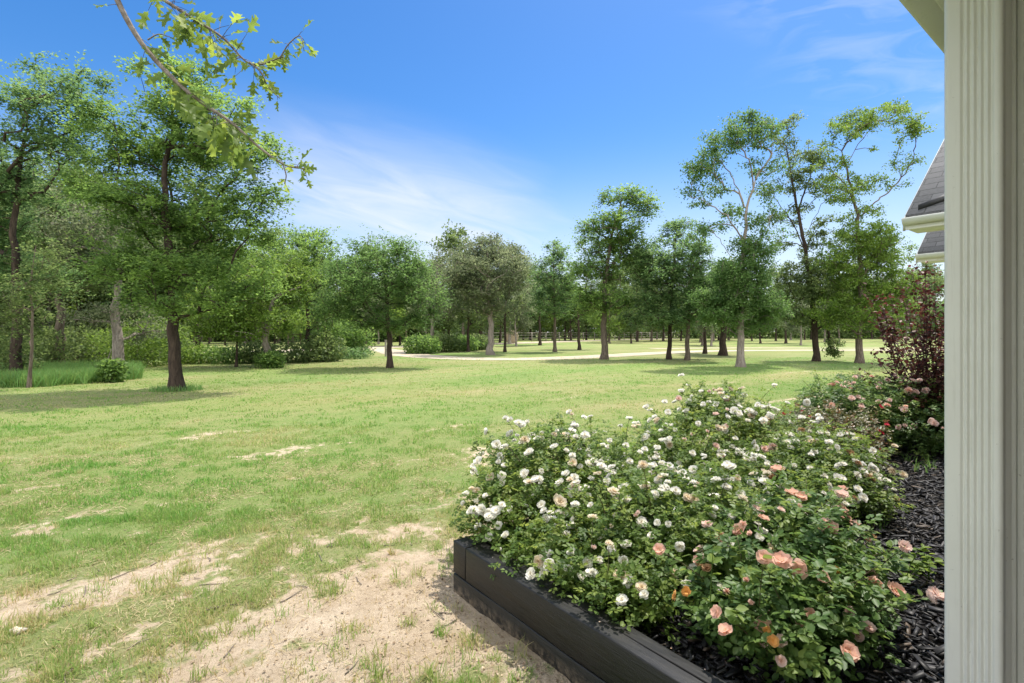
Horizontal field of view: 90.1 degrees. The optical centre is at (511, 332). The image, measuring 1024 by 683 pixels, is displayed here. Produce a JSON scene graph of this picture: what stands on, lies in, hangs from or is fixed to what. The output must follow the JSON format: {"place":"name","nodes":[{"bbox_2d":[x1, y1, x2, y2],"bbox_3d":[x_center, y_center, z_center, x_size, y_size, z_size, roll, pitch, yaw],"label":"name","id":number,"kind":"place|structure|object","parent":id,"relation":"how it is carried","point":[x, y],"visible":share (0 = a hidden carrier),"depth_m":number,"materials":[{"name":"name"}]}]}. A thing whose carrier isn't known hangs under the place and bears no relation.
{"place":"outdoors","nodes":[
{"label":"outdoors","id":0,"kind":"place"},
{"bbox_2d":[0,357,147,387],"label":"tall grass","id":1,"kind":"structure","parent":0,"point":[52,374],"depth_m":14.62,"materials":[{"name":"green plant"}]},
{"bbox_2d":[2,337,755,355],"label":"road","id":2,"kind":"structure","parent":0,"point":[398,346],"depth_m":71.68,"materials":[{"name":"grey asphalt"}]},
{"bbox_2d":[0,381,899,430],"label":"grass","id":3,"kind":"structure","parent":0,"point":[280,403],"depth_m":10.44,"materials":[{"name":"green plant"}]},
{"bbox_2d":[0,333,943,682],"bbox_3d":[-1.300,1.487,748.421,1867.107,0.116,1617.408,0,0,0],"label":"ground","id":4,"kind":"structure","parent":0,"point":[780,353],"depth_m":5.05,"materials":[{"name":"green plant"}]},
{"bbox_2d":[0,333,48,373],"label":"bush","id":5,"kind":"object","parent":4,"relation":"on","point":[4,362],"visible":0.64,"depth_m":15.40,"materials":[{"name":"green plant"}]},
{"bbox_2d":[0,151,72,316],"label":"oak tree","id":6,"kind":"object","parent":4,"relation":"on","point":[6,304],"visible":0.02,"depth_m":22.64,"materials":[{"name":"green plant"}]},
{"bbox_2d":[0,238,82,387],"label":"young tree","id":7,"kind":"object","parent":4,"relation":"on","point":[30,295],"visible":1,"depth_m":13.56,"materials":[{"name":"green plant"}]},
{"bbox_2d":[2,325,80,362],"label":"bush","id":8,"kind":"object","parent":4,"relation":"on","point":[58,353],"visible":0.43,"depth_m":20.03,"materials":[{"name":"green plant"}]},
{"bbox_2d":[0,248,99,339],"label":"oak tree","id":9,"kind":"object","parent":4,"relation":"on","point":[49,309],"visible":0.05,"depth_m":24.77,"materials":[{"name":"green plant"}]},
{"bbox_2d":[0,173,108,360],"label":"elm tree","id":10,"kind":"object","parent":4,"relation":"on","point":[84,307],"visible":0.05,"depth_m":25.48,"materials":[{"name":"green plant"}]},
{"bbox_2d":[0,50,131,374],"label":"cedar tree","id":11,"kind":"object","parent":4,"relation":"on","point":[26,102],"visible":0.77,"depth_m":14.87,"materials":[{"name":"green plant"}]},
{"bbox_2d":[0,147,133,361],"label":"oak tree","id":12,"kind":"object","parent":4,"relation":"on","point":[59,325],"visible":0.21,"depth_m":19.99,"materials":[{"name":"green plant"}]},
{"bbox_2d":[10,154,137,359],"bbox_3d":[-23.027,-3.897,26.644,7.126,11.019,6.350,0,0,2],"label":"oak tree","id":13,"kind":"object","parent":4,"relation":"on","point":[82,301],"visible":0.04,"depth_m":26.90,"materials":[{"name":"green plant"}]},
{"bbox_2d":[26,321,133,362],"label":"bush","id":14,"kind":"object","parent":4,"relation":"on","point":[80,338],"visible":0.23,"depth_m":23.29,"materials":[{"name":"green plant"}]},
{"bbox_2d":[37,292,126,353],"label":"elm tree","id":15,"kind":"object","parent":4,"relation":"on","point":[75,307],"visible":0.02,"depth_m":30.15,"materials":[{"name":"green plant"}]},
{"bbox_2d":[0,309,190,354],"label":"undergrowth","id":16,"kind":"object","parent":4,"relation":"on","point":[181,342],"visible":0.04,"depth_m":32.08,"materials":[{"name":"green plant"}]},
{"bbox_2d":[23,184,183,360],"bbox_3d":[-15.121,-2.056,18.736,5.158,7.366,5.568,0,0,-31],"label":"oak tree","id":17,"kind":"object","parent":4,"relation":"on","point":[110,313],"visible":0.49,"depth_m":18.93,"materials":[{"name":"green plant"}]},
{"bbox_2d":[93,358,130,382],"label":"bush","id":18,"kind":"object","parent":4,"relation":"on","point":[108,369],"visible":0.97,"depth_m":15.02,"materials":[{"name":"green plant"}]},
{"bbox_2d":[64,208,180,332],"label":"elm tree","id":19,"kind":"object","parent":4,"relation":"on","point":[103,296],"visible":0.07,"depth_m":26.88,"materials":[{"name":"green plant"}]},
{"bbox_2d":[71,227,187,358],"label":"elm tree","id":20,"kind":"object","parent":4,"relation":"on","point":[136,316],"visible":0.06,"depth_m":27.61,"materials":[{"name":"green plant"}]},
{"bbox_2d":[73,315,202,366],"bbox_3d":[-16.209,0.404,22.272,4.533,2.404,4.360,0,0,0],"label":"bush","id":21,"kind":"object","parent":4,"relation":"on","point":[142,351],"visible":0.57,"depth_m":21.85,"materials":[{"name":"green plant"}]},
{"bbox_2d":[31,43,299,390],"bbox_3d":[-8.518,-2.700,13.112,6.361,8.616,4.136,0,0,0],"label":"elm tree","id":22,"kind":"object","parent":4,"relation":"on","point":[190,149],"visible":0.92,"depth_m":12.62,"materials":[{"name":"green plant"}]},
{"bbox_2d":[120,202,224,322],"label":"oak tree","id":23,"kind":"object","parent":4,"relation":"on","point":[162,292],"visible":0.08,"depth_m":28.70,"materials":[{"name":"green plant"}]},
{"bbox_2d":[149,382,203,391],"bbox_3d":[-8.520,1.380,12.965,1.377,0.202,0.996,0,0,0],"label":"grass skirt","id":24,"kind":"object","parent":4,"relation":"on","point":[188,387],"depth_m":12.76,"materials":[{"name":"green plant"}]},
{"bbox_2d":[154,343,229,363],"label":"bush","id":25,"kind":"object","parent":4,"relation":"on","point":[190,360],"visible":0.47,"depth_m":23.96,"materials":[{"name":"green plant"}]},
{"bbox_2d":[145,161,249,350],"bbox_3d":[-18.938,-4.065,31.068,8.390,11.357,7.360,0,0,35],"label":"elm tree","id":26,"kind":"object","parent":4,"relation":"on","point":[194,195],"visible":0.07,"depth_m":30.08,"materials":[{"name":"green plant"}]},
{"bbox_2d":[93,0,317,192],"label":"oak tree","id":27,"kind":"object","parent":4,"relation":"on","point":[185,100],"visible":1,"depth_m":2.66,"materials":[{"name":"green plant"}]},
{"bbox_2d":[192,344,256,363],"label":"bush","id":28,"kind":"object","parent":4,"relation":"on","point":[223,357],"visible":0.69,"depth_m":23.81,"materials":[{"name":"green plant"}]},
{"bbox_2d":[201,290,276,366],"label":"young tree","id":29,"kind":"object","parent":4,"relation":"on","point":[248,314],"visible":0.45,"depth_m":20.82,"materials":[{"name":"green plant"}]},
{"bbox_2d":[180,242,322,354],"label":"oak tree","id":30,"kind":"object","parent":4,"relation":"on","point":[292,273],"visible":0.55,"depth_m":21.45,"materials":[{"name":"green plant"}]},
{"bbox_2d":[231,341,278,363],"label":"bush","id":31,"kind":"object","parent":4,"relation":"on","point":[258,347],"visible":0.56,"depth_m":23.95,"materials":[{"name":"green plant"}]},
{"bbox_2d":[0,457,536,682],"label":"grass tufts","id":32,"kind":"object","parent":4,"relation":"on","point":[90,623],"visible":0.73,"depth_m":2.52,"materials":[{"name":"green plant"}]},
{"bbox_2d":[252,349,286,368],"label":"bush","id":33,"kind":"object","parent":4,"relation":"on","point":[271,359],"visible":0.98,"depth_m":20.91,"materials":[{"name":"green plant"}]},
{"bbox_2d":[242,217,297,342],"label":"oak tree","id":34,"kind":"object","parent":4,"relation":"on","point":[279,232],"visible":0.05,"depth_m":68.65,"materials":[{"name":"green plant"}]},
{"bbox_2d":[37,542,513,682],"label":"twigs","id":35,"kind":"object","parent":4,"relation":"on","point":[237,604],"visible":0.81,"depth_m":2.77,"materials":[{"name":"brown wood"}]},
{"bbox_2d":[5,468,562,682],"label":"leaf litter","id":36,"kind":"object","parent":4,"relation":"on","point":[347,667],"visible":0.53,"depth_m":2.47,"materials":[{"name":"brown plant"}]},
{"bbox_2d":[271,288,305,345],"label":"elm tree","id":37,"kind":"object","parent":4,"relation":"on","point":[287,336],"visible":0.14,"depth_m":53.02,"materials":[{"name":"green plant"}]},
{"bbox_2d":[262,338,337,362],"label":"bush","id":38,"kind":"object","parent":4,"relation":"on","point":[300,354],"visible":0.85,"depth_m":24.59,"materials":[{"name":"green plant"}]},
{"bbox_2d":[259,220,355,360],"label":"oak tree","id":39,"kind":"object","parent":4,"relation":"on","point":[298,239],"visible":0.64,"depth_m":25.80,"materials":[{"name":"green plant"}]},
{"bbox_2d":[305,330,347,361],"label":"bush","id":40,"kind":"object","parent":4,"relation":"on","point":[337,343],"visible":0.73,"depth_m":25.60,"materials":[{"name":"green plant"}]},
{"bbox_2d":[0,452,672,682],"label":"thatch","id":41,"kind":"object","parent":4,"relation":"on","point":[150,562],"visible":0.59,"depth_m":3.54,"materials":[{"name":"plant"}]},
{"bbox_2d":[311,346,376,359],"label":"bush","id":42,"kind":"object","parent":4,"relation":"on","point":[353,352],"visible":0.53,"depth_m":28.32,"materials":[{"name":"green plant"}]},
{"bbox_2d":[333,318,376,355],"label":"bush","id":43,"kind":"object","parent":4,"relation":"on","point":[353,341],"visible":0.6,"depth_m":30.50,"materials":[{"name":"green plant"}]},
{"bbox_2d":[337,236,390,340],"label":"oak tree","id":44,"kind":"object","parent":4,"relation":"on","point":[368,266],"visible":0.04,"depth_m":69.55,"materials":[{"name":"green plant"}]},
{"bbox_2d":[301,223,453,367],"bbox_3d":[-5.319,-1.393,20.677,5.977,5.999,4.872,0,0,0],"label":"elm tree","id":45,"kind":"object","parent":4,"relation":"on","point":[398,252],"visible":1,"depth_m":20.63,"materials":[{"name":"green plant"}]},
{"bbox_2d":[0,422,775,525],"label":"grass","id":46,"kind":"structure","parent":4,"relation":"on","point":[91,464],"depth_m":5.49,"materials":[{"name":"green plant"}]},
{"bbox_2d":[381,296,410,345],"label":"elm tree","id":47,"kind":"object","parent":4,"relation":"on","point":[398,315],"visible":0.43,"depth_m":52.14,"materials":[{"name":"green plant"}]},
{"bbox_2d":[381,250,430,340],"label":"oak tree","id":48,"kind":"object","parent":4,"relation":"on","point":[407,293],"visible":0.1,"depth_m":54.64,"materials":[{"name":"green plant"}]},
{"bbox_2d":[400,332,442,353],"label":"bush","id":49,"kind":"object","parent":4,"relation":"on","point":[420,344],"visible":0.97,"depth_m":34.49,"materials":[{"name":"green plant"}]},
{"bbox_2d":[407,291,446,337],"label":"oak tree","id":50,"kind":"object","parent":4,"relation":"on","point":[422,329],"visible":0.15,"depth_m":68.42,"materials":[{"name":"green plant"}]},
{"bbox_2d":[405,247,458,337],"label":"oak tree","id":51,"kind":"object","parent":4,"relation":"on","point":[453,316],"visible":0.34,"depth_m":37.74,"materials":[{"name":"green plant"}]},
{"bbox_2d":[434,290,457,333],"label":"elm tree","id":52,"kind":"object","parent":4,"relation":"on","point":[447,324],"visible":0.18,"depth_m":68.06,"materials":[{"name":"green plant"}]},
{"bbox_2d":[430,332,465,351],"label":"bush","id":53,"kind":"object","parent":4,"relation":"on","point":[448,342],"visible":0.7,"depth_m":37.84,"materials":[{"name":"green plant"}]},
{"bbox_2d":[426,219,495,337],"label":"oak tree","id":54,"kind":"object","parent":4,"relation":"on","point":[452,239],"visible":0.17,"depth_m":62.43,"materials":[{"name":"green plant"}]},
{"bbox_2d":[441,264,487,351],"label":"slim tree","id":55,"kind":"object","parent":4,"relation":"on","point":[469,319],"visible":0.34,"depth_m":38.12,"materials":[{"name":"green plant"}]},
{"bbox_2d":[453,334,484,350],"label":"bush","id":56,"kind":"object","parent":4,"relation":"on","point":[473,341],"visible":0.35,"depth_m":39.71,"materials":[{"name":"green plant"}]},
{"bbox_2d":[447,267,510,333],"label":"elm tree","id":57,"kind":"object","parent":4,"relation":"on","point":[479,328],"visible":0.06,"depth_m":46.96,"materials":[{"name":"green plant"}]},
{"bbox_2d":[469,334,494,349],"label":"bush","id":58,"kind":"object","parent":4,"relation":"on","point":[481,337],"visible":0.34,"depth_m":41.83,"materials":[{"name":"green plant"}]},
{"bbox_2d":[433,232,536,354],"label":"oak tree","id":59,"kind":"object","parent":4,"relation":"on","point":[498,255],"visible":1,"depth_m":32.81,"materials":[{"name":"green plant"}]},
{"bbox_2d":[481,267,532,351],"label":"slim tree","id":60,"kind":"object","parent":4,"relation":"on","point":[500,318],"visible":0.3,"depth_m":38.16,"materials":[{"name":"green plant"}]},
{"bbox_2d":[492,254,539,343],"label":"oak tree","id":61,"kind":"object","parent":4,"relation":"on","point":[509,337],"visible":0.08,"depth_m":64.33,"materials":[{"name":"green plant"}]},
{"bbox_2d":[498,288,537,345],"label":"oak tree","id":62,"kind":"object","parent":4,"relation":"on","point":[523,324],"visible":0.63,"depth_m":53.56,"materials":[{"name":"green plant"}]},
{"bbox_2d":[521,267,555,344],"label":"slim tree","id":63,"kind":"object","parent":4,"relation":"on","point":[539,321],"visible":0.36,"depth_m":57.18,"materials":[{"name":"green plant"}]},
{"bbox_2d":[541,303,563,339],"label":"elm tree","id":64,"kind":"object","parent":4,"relation":"on","point":[549,323],"visible":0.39,"depth_m":91.02,"materials":[{"name":"green plant"}]},
{"bbox_2d":[527,237,583,351],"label":"slim tree","id":65,"kind":"object","parent":4,"relation":"on","point":[553,274],"visible":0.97,"depth_m":37.49,"materials":[{"name":"green plant"}]},
{"bbox_2d":[190,266,943,341],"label":"undergrowth","id":66,"kind":"object","parent":4,"relation":"on","point":[780,332],"visible":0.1,"depth_m":114.90,"materials":[{"name":"green plant"}]},
{"bbox_2d":[549,276,590,340],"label":"elm tree","id":67,"kind":"object","parent":4,"relation":"on","point":[573,325],"visible":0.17,"depth_m":85.75,"materials":[{"name":"green plant"}]},
{"bbox_2d":[550,276,600,349],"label":"slim tree","id":68,"kind":"object","parent":4,"relation":"on","point":[578,323],"visible":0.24,"depth_m":42.48,"materials":[{"name":"green plant"}]},
{"bbox_2d":[563,279,602,339],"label":"elm tree","id":69,"kind":"object","parent":4,"relation":"on","point":[585,323],"visible":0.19,"depth_m":93.60,"materials":[{"name":"green plant"}]},
{"bbox_2d":[483,332,719,341],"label":"rail fence","id":70,"kind":"object","parent":4,"relation":"on","point":[633,334],"visible":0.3,"depth_m":97.53,"materials":[{"name":"brown wood"}]},
{"bbox_2d":[588,288,627,341],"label":"elm tree","id":71,"kind":"object","parent":4,"relation":"on","point":[599,321],"visible":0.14,"depth_m":74.19,"materials":[{"name":"green plant"}]},
{"bbox_2d":[590,296,628,342],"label":"elm tree","id":72,"kind":"object","parent":4,"relation":"on","point":[613,324],"visible":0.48,"depth_m":66.42,"materials":[{"name":"green plant"}]},
{"bbox_2d":[559,182,665,359],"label":"elm tree","id":73,"kind":"object","parent":4,"relation":"on","point":[620,241],"visible":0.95,"depth_m":27.17,"materials":[{"name":"green plant"}]},
{"bbox_2d":[596,271,631,339],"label":"oak tree","id":74,"kind":"object","parent":4,"relation":"on","point":[620,286],"visible":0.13,"depth_m":92.62,"materials":[{"name":"green plant"}]},
{"bbox_2d":[617,292,648,342],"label":"elm tree","id":75,"kind":"object","parent":4,"relation":"on","point":[630,314],"visible":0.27,"depth_m":66.69,"materials":[{"name":"green plant"}]},
{"bbox_2d":[611,259,659,341],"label":"elm tree","id":76,"kind":"object","parent":4,"relation":"on","point":[632,290],"visible":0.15,"depth_m":78.03,"materials":[{"name":"green plant"}]},
{"bbox_2d":[623,271,676,340],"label":"oak tree","id":77,"kind":"object","parent":4,"relation":"on","point":[651,339],"visible":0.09,"depth_m":82.15,"materials":[{"name":"green plant"}]},
{"bbox_2d":[614,216,712,359],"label":"elm tree","id":78,"kind":"object","parent":4,"relation":"on","point":[670,316],"visible":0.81,"depth_m":26.79,"materials":[{"name":"green plant"}]},
{"bbox_2d":[651,225,735,360],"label":"elm tree","id":79,"kind":"object","parent":4,"relation":"on","point":[693,278],"visible":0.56,"depth_m":25.82,"materials":[{"name":"green plant"}]},
{"bbox_2d":[684,289,707,353],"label":"slim tree","id":80,"kind":"object","parent":4,"relation":"on","point":[704,342],"visible":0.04,"depth_m":34.81,"materials":[{"name":"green plant"}]},
{"bbox_2d":[453,421,943,682],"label":"raised bed","id":81,"kind":"object","parent":4,"relation":"on","point":[575,643],"visible":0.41,"depth_m":2.22,"materials":[{"name":"black wood"}]},
{"bbox_2d":[433,409,677,580],"bbox_3d":[0.362,0.965,3.362,1.798,0.793,1.399,0,0,-29],"label":"rose bush","id":82,"kind":"object","parent":81,"relation":"on","point":[539,500],"visible":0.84,"depth_m":3.18,"materials":[{"name":"green plant"}]},
{"bbox_2d":[517,447,798,644],"bbox_3d":[0.851,1.016,2.710,1.738,0.678,1.193,0,0,-27],"label":"rose bush","id":83,"kind":"object","parent":81,"relation":"on","point":[601,565],"visible":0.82,"depth_m":2.49,"materials":[{"name":"green plant"}]},
{"bbox_2d":[504,436,943,682],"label":"mulch","id":84,"kind":"object","parent":81,"relation":"on","point":[929,656],"visible":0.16,"depth_m":2.24,"materials":[{"name":"black wood"}]},
{"bbox_2d":[865,451,933,529],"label":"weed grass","id":85,"kind":"structure","parent":84,"relation":"on","point":[917,468],"depth_m":4.70,"materials":[{"name":"green plant"}]},
{"bbox_2d":[856,261,943,449],"bbox_3d":[4.711,0.264,5.747,1.507,2.086,1.528,0,0,-29],"label":"purple shrub","id":86,"kind":"object","parent":84,"relation":"on","point":[921,364],"visible":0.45,"depth_m":5.71,"materials":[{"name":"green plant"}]},
{"bbox_2d":[890,543,935,581],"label":"seedling","id":87,"kind":"object","parent":84,"relation":"on","point":[927,561],"visible":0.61,"depth_m":2.64,"materials":[{"name":"green plant"}]},
{"bbox_2d":[620,373,829,504],"bbox_3d":[1.615,0.869,4.114,1.497,1.002,1.865,0,0,44],"label":"rose bush","id":88,"kind":"object","parent":81,"relation":"on","point":[709,433],"visible":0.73,"depth_m":4.05,"materials":[{"name":"green plant"}]},
{"bbox_2d":[653,464,943,682],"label":"rose bush","id":89,"kind":"object","parent":81,"relation":"on","point":[833,579],"visible":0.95,"depth_m":2.02,"materials":[{"name":"green plant"}]},
{"bbox_2d":[700,413,916,532],"bbox_3d":[2.146,0.991,3.652,2.167,0.781,1.135,0,0,-38],"label":"rose bush","id":90,"kind":"object","parent":81,"relation":"on","point":[822,472],"visible":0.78,"depth_m":3.48,"materials":[{"name":"green plant"}]},
{"bbox_2d":[766,394,901,475],"bbox_3d":[3.024,0.986,4.831,1.439,0.748,1.183,0,0,0],"label":"rose bush","id":91,"kind":"object","parent":81,"relation":"on","point":[846,420],"visible":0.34,"depth_m":4.80,"materials":[{"name":"green plant"}]},
{"bbox_2d":[789,364,943,461],"bbox_3d":[3.978,0.859,5.567,1.823,0.975,1.322,0,0,7],"label":"rose bush","id":92,"kind":"object","parent":81,"relation":"on","point":[905,428],"visible":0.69,"depth_m":5.41,"materials":[{"name":"green plant"}]},
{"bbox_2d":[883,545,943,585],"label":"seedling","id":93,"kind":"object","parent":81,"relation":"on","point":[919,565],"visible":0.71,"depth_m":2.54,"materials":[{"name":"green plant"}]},
{"bbox_2d":[690,289,716,345],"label":"oak tree","id":94,"kind":"object","parent":4,"relation":"on","point":[708,330],"visible":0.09,"depth_m":53.36,"materials":[{"name":"green plant"}]},
{"bbox_2d":[703,256,751,355],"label":"oak tree","id":95,"kind":"object","parent":4,"relation":"on","point":[723,351],"visible":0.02,"depth_m":31.97,"materials":[{"name":"green plant"}]},
{"bbox_2d":[674,106,798,366],"bbox_3d":[9.471,-3.907,21.824,5.083,11.023,2.928,0,0,0],"label":"oak tree","id":96,"kind":"object","parent":4,"relation":"on","point":[734,299],"visible":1,"depth_m":21.45,"materials":[{"name":"green plant"}]},
{"bbox_2d":[764,263,815,342],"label":"elm tree","id":97,"kind":"object","parent":4,"relation":"on","point":[785,332],"visible":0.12,"depth_m":66.69,"materials":[{"name":"green plant"}]},
{"bbox_2d":[779,298,819,344],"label":"oak tree","id":98,"kind":"object","parent":4,"relation":"on","point":[795,329],"visible":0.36,"depth_m":57.36,"materials":[{"name":"green plant"}]},
{"bbox_2d":[754,110,850,361],"bbox_3d":[14.871,-4.774,25.958,4.296,12.797,3.936,0,0,-41],"label":"oak tree","id":99,"kind":"object","parent":4,"relation":"on","point":[806,292],"visible":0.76,"depth_m":25.79,"materials":[{"name":"green plant"}]},
{"bbox_2d":[801,96,937,362],"bbox_3d":[16.827,-4.765,24.499,6.081,12.760,4.497,0,0,0],"label":"oak tree","id":100,"kind":"object","parent":4,"relation":"on","point":[863,243],"visible":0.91,"depth_m":23.87,"materials":[{"name":"green plant"}]},
{"bbox_2d":[874,267,937,341],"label":"oak tree","id":101,"kind":"object","parent":4,"relation":"on","point":[918,319],"visible":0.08,"depth_m":78.13,"materials":[{"name":"green plant"}]},
{"bbox_2d":[881,295,932,342],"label":"elm tree","id":102,"kind":"object","parent":4,"relation":"on","point":[904,326],"visible":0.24,"depth_m":66.76,"materials":[{"name":"green plant"}]},
{"bbox_2d":[910,263,943,339],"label":"oak tree","id":103,"kind":"object","parent":4,"relation":"on","point":[938,280],"visible":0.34,"depth_m":85.17,"materials":[{"name":"green plant"}]},
{"bbox_2d":[899,0,1023,682],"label":"house","id":104,"kind":"structure","parent":4,"relation":"on","point":[965,212],"depth_m":1.62,"materials":[{"name":"beige paint"}]},
{"bbox_2d":[0,0,943,332],"label":"sky","id":105,"kind":"structure","parent":0,"point":[508,118],"materials":[{"name":"blue"}]},
{"bbox_2d":[75,357,942,383],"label":"grass","id":106,"kind":"structure","parent":0,"point":[572,369],"depth_m":19.17,"materials":[{"name":"green plant"}]},
{"bbox_2d":[371,348,939,359],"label":"driveway","id":107,"kind":"structure","parent":0,"point":[395,352],"depth_m":32.01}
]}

